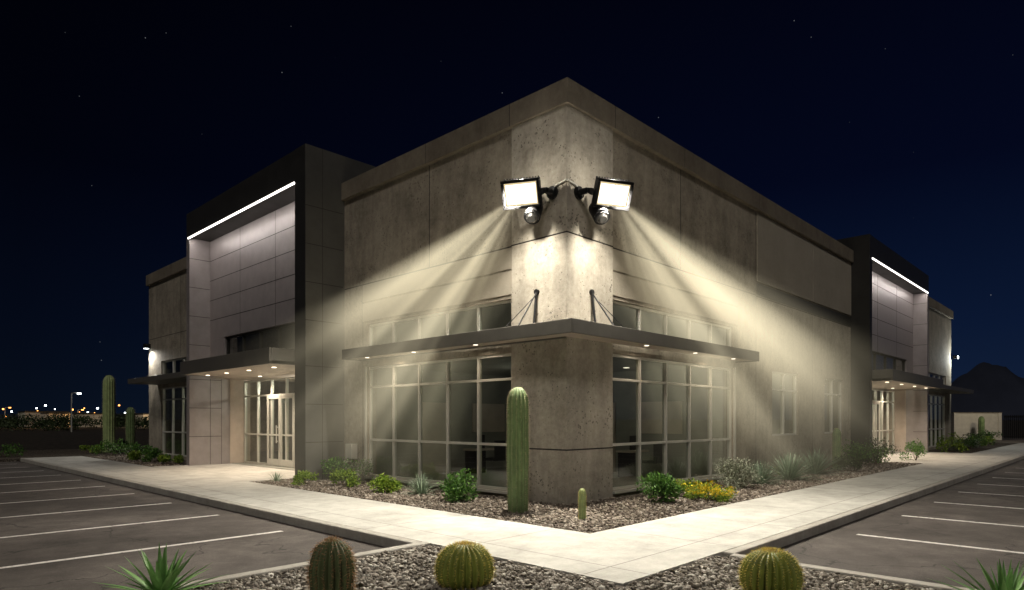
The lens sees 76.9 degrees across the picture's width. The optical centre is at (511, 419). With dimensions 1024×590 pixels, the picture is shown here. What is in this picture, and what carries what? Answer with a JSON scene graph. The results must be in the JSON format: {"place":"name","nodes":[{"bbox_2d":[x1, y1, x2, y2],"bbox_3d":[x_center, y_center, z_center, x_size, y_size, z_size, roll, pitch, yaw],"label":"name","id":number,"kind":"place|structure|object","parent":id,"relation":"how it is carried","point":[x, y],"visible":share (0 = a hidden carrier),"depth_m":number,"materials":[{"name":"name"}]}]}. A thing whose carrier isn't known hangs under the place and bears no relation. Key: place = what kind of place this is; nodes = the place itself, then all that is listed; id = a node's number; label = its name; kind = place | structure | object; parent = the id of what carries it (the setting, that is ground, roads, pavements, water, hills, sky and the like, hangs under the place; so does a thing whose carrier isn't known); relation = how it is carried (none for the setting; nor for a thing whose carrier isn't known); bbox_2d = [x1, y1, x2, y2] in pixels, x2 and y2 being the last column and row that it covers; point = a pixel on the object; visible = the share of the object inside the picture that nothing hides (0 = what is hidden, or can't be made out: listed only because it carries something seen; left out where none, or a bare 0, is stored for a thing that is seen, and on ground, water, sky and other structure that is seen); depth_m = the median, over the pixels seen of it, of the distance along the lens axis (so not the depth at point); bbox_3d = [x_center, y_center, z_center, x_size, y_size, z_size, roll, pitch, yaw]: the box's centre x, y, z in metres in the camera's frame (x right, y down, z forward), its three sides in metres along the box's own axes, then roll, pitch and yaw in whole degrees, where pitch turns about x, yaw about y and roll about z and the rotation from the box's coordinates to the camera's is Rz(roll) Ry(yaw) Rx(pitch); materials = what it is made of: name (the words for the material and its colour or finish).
{"place":"outdoors","nodes":[
{"label":"outdoors","id":0,"kind":"place"},
{"bbox_2d":[0,413,125,418],"bbox_3d":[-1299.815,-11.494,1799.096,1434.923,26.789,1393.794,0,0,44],"label":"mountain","id":1,"kind":"structure","parent":0,"point":[9,415],"depth_m":1780.79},
{"bbox_2d":[0,437,1023,589],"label":"parking lot","id":2,"kind":"structure","parent":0,"point":[845,547],"depth_m":9.52,"materials":[{"name":"grey asphalt"}]},
{"bbox_2d":[0,464,1023,568],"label":"parking lines","id":3,"kind":"object","parent":2,"relation":"on","point":[282,531],"visible":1,"depth_m":9.84,"materials":[{"name":"paint"}]},
{"bbox_2d":[951,412,1001,439],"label":"wall","id":4,"kind":"structure","parent":2,"relation":"on","point":[963,423],"depth_m":54.00,"materials":[{"name":"concrete"}]},
{"bbox_2d":[978,416,984,438],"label":"saguaro cactus","id":5,"kind":"object","parent":2,"relation":"on","point":[981,422],"visible":0.73,"depth_m":52.84,"materials":[{"name":"green plant"}]},
{"bbox_2d":[1004,415,1023,438],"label":"yard gate","id":6,"kind":"structure","parent":2,"relation":"on","point":[1005,428],"depth_m":54.01,"materials":[{"name":"black metal"}]},
{"bbox_2d":[0,420,1023,450],"bbox_3d":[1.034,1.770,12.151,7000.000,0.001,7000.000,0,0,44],"label":"ground","id":7,"kind":"structure","parent":0,"point":[34,439],"depth_m":63.09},
{"bbox_2d":[0,412,148,430],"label":"distant trees","id":8,"kind":"object","parent":7,"relation":"on","point":[62,419],"visible":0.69,"depth_m":99.55,"materials":[{"name":"green plant"}]},
{"bbox_2d":[71,392,81,431],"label":"street lamp","id":9,"kind":"object","parent":7,"relation":"on","point":[71,408],"visible":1,"depth_m":89.94,"materials":[{"name":"metal"}]},
{"bbox_2d":[17,411,148,426],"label":"distant buildings","id":10,"kind":"structure","parent":7,"relation":"on","point":[90,414],"depth_m":154.14,"materials":[{"name":"metal"}]},
{"bbox_2d":[0,442,1016,589],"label":"planting bed","id":11,"kind":"object","parent":7,"relation":"on","point":[50,453],"visible":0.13,"depth_m":10.03,"materials":[{"name":"grey gravel"}]},
{"bbox_2d":[0,442,26,456],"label":"green shrub","id":12,"kind":"object","parent":11,"relation":"on","point":[11,450],"visible":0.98,"depth_m":27.81,"materials":[{"name":"green plant"}]},
{"bbox_2d":[79,443,107,452],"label":"green shrub","id":13,"kind":"object","parent":11,"relation":"on","point":[85,448],"visible":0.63,"depth_m":30.41,"materials":[{"name":"green plant"}]},
{"bbox_2d":[101,375,115,451],"bbox_3d":[-20.159,-0.294,32.241,0.679,3.888,0.688,0,0,44],"label":"saguaro cactus","id":14,"kind":"object","parent":11,"relation":"on","point":[108,412],"visible":0.89,"depth_m":32.03,"materials":[{"name":"green plant"}]},
{"bbox_2d":[89,438,128,455],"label":"green shrub","id":15,"kind":"object","parent":11,"relation":"on","point":[108,445],"visible":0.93,"depth_m":28.13,"materials":[{"name":"green plant"}]},
{"bbox_2d":[105,442,131,453],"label":"green shrub","id":16,"kind":"object","parent":11,"relation":"on","point":[118,450],"visible":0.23,"depth_m":30.05,"materials":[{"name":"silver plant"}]},
{"bbox_2d":[125,407,135,445],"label":"saguaro cactus","id":17,"kind":"object","parent":11,"relation":"on","point":[130,422],"visible":0.85,"depth_m":34.83,"materials":[{"name":"green plant"}]},
{"bbox_2d":[119,442,152,456],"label":"green shrub","id":18,"kind":"object","parent":11,"relation":"on","point":[138,447],"visible":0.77,"depth_m":26.87,"materials":[{"name":"green plant"}]},
{"bbox_2d":[126,450,147,459],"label":"green shrub","id":19,"kind":"object","parent":11,"relation":"on","point":[137,454],"visible":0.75,"depth_m":25.34,"materials":[{"name":"green plant"}]},
{"bbox_2d":[141,447,171,461],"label":"green shrub","id":20,"kind":"object","parent":11,"relation":"on","point":[154,452],"visible":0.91,"depth_m":24.23,"materials":[{"name":"green plant"}]},
{"bbox_2d":[93,543,227,589],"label":"agave plant","id":21,"kind":"object","parent":11,"relation":"on","point":[162,577],"visible":1,"depth_m":5.84,"materials":[{"name":"green plant"}]},
{"bbox_2d":[157,454,184,463],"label":"green shrub","id":22,"kind":"object","parent":11,"relation":"on","point":[163,458],"visible":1,"depth_m":23.14,"materials":[{"name":"green plant"}]},
{"bbox_2d":[266,470,288,481],"bbox_3d":[-6.163,1.502,16.751,0.743,0.376,0.762,0,0,7],"label":"desert spoon","id":23,"kind":"object","parent":11,"relation":"on","point":[275,478],"visible":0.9,"depth_m":16.71,"materials":[{"name":"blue plant"}]},
{"bbox_2d":[290,469,318,485],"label":"green shrub","id":24,"kind":"object","parent":11,"relation":"on","point":[298,478],"visible":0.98,"depth_m":15.86,"materials":[{"name":"green plant"}]},
{"bbox_2d":[305,535,359,589],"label":"barrel cactus","id":25,"kind":"object","parent":11,"relation":"on","point":[332,564],"visible":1,"depth_m":5.68,"materials":[{"name":"green plant"}]},
{"bbox_2d":[319,455,350,480],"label":"green shrub","id":26,"kind":"object","parent":11,"relation":"on","point":[335,462],"visible":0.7,"depth_m":16.80,"materials":[{"name":"green plant"}]},
{"bbox_2d":[328,468,361,486],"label":"lime shrub","id":27,"kind":"object","parent":11,"relation":"on","point":[352,479],"visible":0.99,"depth_m":15.42,"materials":[{"name":"green plant"}]},
{"bbox_2d":[339,458,372,482],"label":"green shrub","id":28,"kind":"object","parent":11,"relation":"on","point":[360,469],"visible":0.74,"depth_m":16.39,"materials":[{"name":"green plant"}]},
{"bbox_2d":[368,472,403,492],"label":"lime shrub","id":29,"kind":"object","parent":11,"relation":"on","point":[382,483],"visible":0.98,"depth_m":14.00,"materials":[{"name":"green plant"}]},
{"bbox_2d":[396,472,440,495],"bbox_3d":[-1.982,1.402,13.844,1.220,0.588,1.245,0,0,27],"label":"desert spoon","id":30,"kind":"object","parent":11,"relation":"on","point":[420,485],"visible":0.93,"depth_m":13.81,"materials":[{"name":"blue plant"}]},
{"bbox_2d":[437,468,479,502],"bbox_3d":[-1.058,1.302,12.611,0.823,0.725,0.764,0,0,44],"label":"green shrub","id":31,"kind":"object","parent":11,"relation":"on","point":[458,488],"visible":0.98,"depth_m":12.55,"materials":[{"name":"green plant"}]},
{"bbox_2d":[433,539,496,589],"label":"golden barrel cactus","id":32,"kind":"object","parent":11,"relation":"on","point":[464,564],"visible":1,"depth_m":6.09,"materials":[{"name":"green plant"}]},
{"bbox_2d":[86,455,920,472],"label":"gravel","id":33,"kind":"structure","parent":11,"relation":"on","point":[864,468],"depth_m":22.95,"materials":[{"name":"gravel"}]},
{"bbox_2d":[505,387,529,512],"bbox_3d":[0.104,0.535,11.285,0.471,2.238,0.473,0,0,44],"label":"saguaro cactus","id":34,"kind":"object","parent":11,"relation":"on","point":[517,445],"visible":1,"depth_m":11.14,"materials":[{"name":"green plant"}]},
{"bbox_2d":[149,129,950,497],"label":"walls","id":35,"kind":"structure","parent":11,"relation":"on","point":[675,217],"depth_m":17.07,"materials":[{"name":"concrete"}]},
{"bbox_2d":[345,444,356,458],"bbox_3d":[-4.290,0.850,17.219,0.300,0.400,0.190,0,0,44],"label":"utility box","id":36,"kind":"object","parent":35,"relation":"attached to","point":[350,451],"visible":0.93,"depth_m":17.11,"materials":[{"name":"metal"}]},
{"bbox_2d":[150,104,849,450],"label":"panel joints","id":37,"kind":"object","parent":35,"relation":"attached to","point":[580,236],"visible":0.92,"depth_m":14.99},
{"bbox_2d":[500,176,557,223],"bbox_3d":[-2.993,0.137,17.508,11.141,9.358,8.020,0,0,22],"label":"security floodlight","id":38,"kind":"object","parent":35,"relation":"attached to","point":[527,193],"visible":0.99,"depth_m":12.05,"materials":[{"name":"black metal"}]},
{"bbox_2d":[146,77,952,318],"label":"parapet","id":39,"kind":"structure","parent":35,"relation":"on","point":[571,93],"depth_m":14.86,"materials":[{"name":"concrete"}]},
{"bbox_2d":[128,318,973,393],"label":"canopies","id":40,"kind":"object","parent":35,"relation":"attached to","point":[563,329],"visible":0.98,"depth_m":13.66,"materials":[{"name":"metal"}]},
{"bbox_2d":[206,345,913,386],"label":"downlight lenses","id":41,"kind":"object","parent":40,"relation":"in","point":[415,352],"visible":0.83,"depth_m":17.99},
{"bbox_2d":[143,344,958,358],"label":"wall pack lights","id":42,"kind":"object","parent":35,"relation":"attached to","point":[146,346],"depth_m":28.61,"materials":[{"name":"black metal"}]},
{"bbox_2d":[162,299,944,493],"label":"window frames","id":43,"kind":"structure","parent":35,"relation":"in","point":[394,440],"depth_m":16.55,"materials":[{"name":"grey metal"}]},
{"bbox_2d":[574,176,633,224],"bbox_3d":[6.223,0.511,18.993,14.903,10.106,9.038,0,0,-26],"label":"security floodlight","id":44,"kind":"object","parent":35,"relation":"attached to","point":[607,193],"visible":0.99,"depth_m":12.09,"materials":[{"name":"black metal"}]},
{"bbox_2d":[363,212,850,325],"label":"stucco bands","id":45,"kind":"object","parent":35,"relation":"attached to","point":[791,262],"visible":1,"depth_m":16.15,"materials":[{"name":"paint"}]},
{"bbox_2d":[177,544,941,589],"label":"gravel","id":46,"kind":"structure","parent":11,"relation":"on","point":[371,579],"depth_m":6.45,"materials":[{"name":"grey gravel"}]},
{"bbox_2d":[180,143,942,480],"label":"entrance towers","id":47,"kind":"structure","parent":11,"relation":"on","point":[300,263],"depth_m":20.95,"materials":[{"name":"grey metal"}]},
{"bbox_2d":[188,182,294,238],"bbox_3d":[-8.541,-6.306,19.817,7.610,0.052,0.027,0,0,44],"label":"led strip","id":48,"kind":"object","parent":47,"relation":"attached to","point":[254,203],"visible":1,"depth_m":19.28,"materials":[{"name":"white plastic"}]},
{"bbox_2d":[189,149,927,479],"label":"tower joints","id":49,"kind":"object","parent":47,"relation":"attached to","point":[322,404],"visible":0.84,"depth_m":19.45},
{"bbox_2d":[872,257,927,292],"bbox_3d":[16.829,-6.096,27.706,0.027,0.052,9.280,0,0,44],"label":"led strip","id":50,"kind":"object","parent":47,"relation":"attached to","point":[898,274],"visible":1,"depth_m":27.06,"materials":[{"name":"white plastic"}]},
{"bbox_2d":[512,104,612,504],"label":"corner pier","id":51,"kind":"structure","parent":11,"relation":"on","point":[566,384],"depth_m":12.59,"materials":[{"name":"concrete"}]},
{"bbox_2d":[506,289,623,326],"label":"canopy tie rods","id":52,"kind":"object","parent":51,"relation":"attached to","point":[591,292],"visible":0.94,"depth_m":12.60,"materials":[{"name":"black metal"}]},
{"bbox_2d":[554,178,577,186],"bbox_3d":[1.030,-4.470,12.361,0.396,0.118,0.396,0,0,44],"label":"conduit","id":53,"kind":"object","parent":51,"relation":"attached to","point":[568,180],"visible":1,"depth_m":12.21,"materials":[{"name":"metal"}]},
{"bbox_2d":[253,469,874,532],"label":"gravel","id":54,"kind":"structure","parent":11,"relation":"on","point":[317,486],"depth_m":12.32,"materials":[{"name":"gravel"}]},
{"bbox_2d":[578,488,586,518],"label":"column cactus","id":55,"kind":"object","parent":11,"relation":"on","point":[582,501],"depth_m":10.35,"materials":[{"name":"green plant"}]},
{"bbox_2d":[635,471,683,502],"bbox_3d":[2.834,1.322,12.424,0.909,0.673,0.709,0,0,-4],"label":"green shrub","id":56,"kind":"object","parent":11,"relation":"on","point":[662,484],"visible":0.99,"depth_m":12.33,"materials":[{"name":"green plant"}]},
{"bbox_2d":[670,478,703,494],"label":"lime shrub","id":57,"kind":"object","parent":11,"relation":"on","point":[684,485],"visible":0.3,"depth_m":13.23,"materials":[{"name":"green plant"}]},
{"bbox_2d":[683,480,738,502],"bbox_3d":[3.891,1.413,12.778,1.069,0.447,0.943,0,0,44],"label":"flowering shrub","id":58,"kind":"object","parent":11,"relation":"on","point":[715,490],"visible":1,"depth_m":12.63,"materials":[{"name":"yellow plant"}]},
{"bbox_2d":[712,457,765,488],"bbox_3d":[5.298,1.254,14.987,1.132,0.801,1.148,0,0,44],"label":"silver shrub","id":59,"kind":"object","parent":11,"relation":"on","point":[732,474],"visible":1,"depth_m":14.89,"materials":[{"name":"green plant"}]},
{"bbox_2d":[739,458,785,485],"bbox_3d":[6.183,1.337,16.066,1.557,0.766,1.692,0,0,12],"label":"desert spoon","id":60,"kind":"object","parent":11,"relation":"on","point":[762,474],"visible":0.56,"depth_m":15.95,"materials":[{"name":"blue plant"}]},
{"bbox_2d":[737,545,805,589],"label":"golden barrel cactus","id":61,"kind":"object","parent":11,"relation":"on","point":[768,568],"visible":1,"depth_m":5.80,"materials":[{"name":"green plant"}]},
{"bbox_2d":[762,450,828,481],"bbox_3d":[7.386,1.255,17.073,2.072,1.027,2.163,0,0,44],"label":"desert spoon","id":62,"kind":"object","parent":11,"relation":"on","point":[790,470],"visible":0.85,"depth_m":16.89,"materials":[{"name":"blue plant"}]},
{"bbox_2d":[795,447,848,475],"bbox_3d":[8.894,1.266,18.818,2.134,1.015,2.141,0,0,44],"label":"desert spoon","id":63,"kind":"object","parent":11,"relation":"on","point":[815,461],"visible":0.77,"depth_m":18.74,"materials":[{"name":"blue plant"}]},
{"bbox_2d":[831,428,841,468],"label":"saguaro cactus","id":64,"kind":"object","parent":11,"relation":"on","point":[836,435],"visible":0.73,"depth_m":20.91,"materials":[{"name":"green plant"}]},
{"bbox_2d":[830,454,862,470],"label":"green shrub","id":65,"kind":"object","parent":11,"relation":"on","point":[853,462],"visible":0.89,"depth_m":19.84,"materials":[{"name":"green plant"}]},
{"bbox_2d":[841,439,879,461],"bbox_3d":[11.710,1.132,21.870,1.285,0.987,1.266,0,0,-27],"label":"green shrub","id":66,"kind":"object","parent":11,"relation":"on","point":[853,450],"visible":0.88,"depth_m":21.73,"materials":[{"name":"green plant"}]},
{"bbox_2d":[853,437,899,464],"bbox_3d":[12.732,1.127,22.630,1.525,1.050,1.293,0,0,-31],"label":"green shrub","id":67,"kind":"object","parent":11,"relation":"on","point":[876,454],"visible":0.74,"depth_m":22.59,"materials":[{"name":"green plant"}]},
{"bbox_2d":[869,446,894,462],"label":"green shrub","id":68,"kind":"object","parent":11,"relation":"on","point":[880,457],"visible":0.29,"depth_m":23.50,"materials":[{"name":"green plant"}]},
{"bbox_2d":[899,438,926,460],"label":"green shrub","id":69,"kind":"object","parent":11,"relation":"on","point":[917,449],"visible":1,"depth_m":25.17,"materials":[{"name":"green plant"}]},
{"bbox_2d":[939,432,963,448],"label":"green shrub","id":70,"kind":"object","parent":11,"relation":"on","point":[954,438],"visible":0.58,"depth_m":33.63,"materials":[{"name":"green plant"}]},
{"bbox_2d":[936,439,968,451],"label":"green shrub","id":71,"kind":"object","parent":11,"relation":"on","point":[959,446],"visible":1,"depth_m":31.79,"materials":[{"name":"green plant"}]},
{"bbox_2d":[943,439,968,450],"bbox_3d":[22.636,1.336,32.909,1.532,0.707,1.452,0,0,-15],"label":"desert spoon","id":72,"kind":"object","parent":11,"relation":"on","point":[954,448],"visible":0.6,"depth_m":32.87,"materials":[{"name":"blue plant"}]},
{"bbox_2d":[956,434,986,448],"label":"green shrub","id":73,"kind":"object","parent":11,"relation":"on","point":[971,442],"visible":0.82,"depth_m":35.28,"materials":[{"name":"green plant"}]},
{"bbox_2d":[961,432,987,446],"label":"green shrub","id":74,"kind":"object","parent":11,"relation":"on","point":[967,435],"visible":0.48,"depth_m":37.57,"materials":[{"name":"green plant"}]},
{"bbox_2d":[964,437,985,447],"bbox_3d":[26.163,1.331,36.535,1.569,0.688,1.527,0,0,-4],"label":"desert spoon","id":75,"kind":"object","parent":11,"relation":"on","point":[974,443],"visible":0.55,"depth_m":36.44,"materials":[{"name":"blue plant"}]},
{"bbox_2d":[931,559,1023,589],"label":"agave plant","id":76,"kind":"object","parent":11,"relation":"on","point":[1011,581],"visible":1,"depth_m":5.53,"materials":[{"name":"green plant"}]},
{"bbox_2d":[967,435,995,445],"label":"green shrub","id":77,"kind":"object","parent":11,"relation":"on","point":[987,439],"visible":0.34,"depth_m":39.20,"materials":[{"name":"green plant"}]},
{"bbox_2d":[977,428,1001,444],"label":"green shrub","id":78,"kind":"object","parent":11,"relation":"on","point":[994,434],"visible":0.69,"depth_m":41.53,"materials":[{"name":"green plant"}]},
{"bbox_2d":[20,454,1023,589],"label":"kerb","id":79,"kind":"structure","parent":7,"relation":"on","point":[394,543],"depth_m":10.04,"materials":[{"name":"concrete"}]},
{"bbox_2d":[0,0,1023,414],"label":"sky","id":80,"kind":"structure","parent":0,"point":[900,123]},
{"bbox_2d":[27,443,1023,585],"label":"sidewalk","id":81,"kind":"structure","parent":0,"point":[624,555],"depth_m":10.62,"materials":[{"name":"concrete"}]},
{"bbox_2d":[181,303,900,486],"bbox_3d":[4.926,-1.975,33.488,23.240,7.250,35.440,0,0,44],"label":"interior","id":82,"kind":"object","parent":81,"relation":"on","point":[495,394],"visible":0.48,"depth_m":18.62,"materials":[{"name":"paint"}]},
{"bbox_2d":[951,362,1023,419],"bbox_3d":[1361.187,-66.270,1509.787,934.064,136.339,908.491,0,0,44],"label":"mountain","id":83,"kind":"structure","parent":0,"point":[996,388],"depth_m":1461.46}
]}

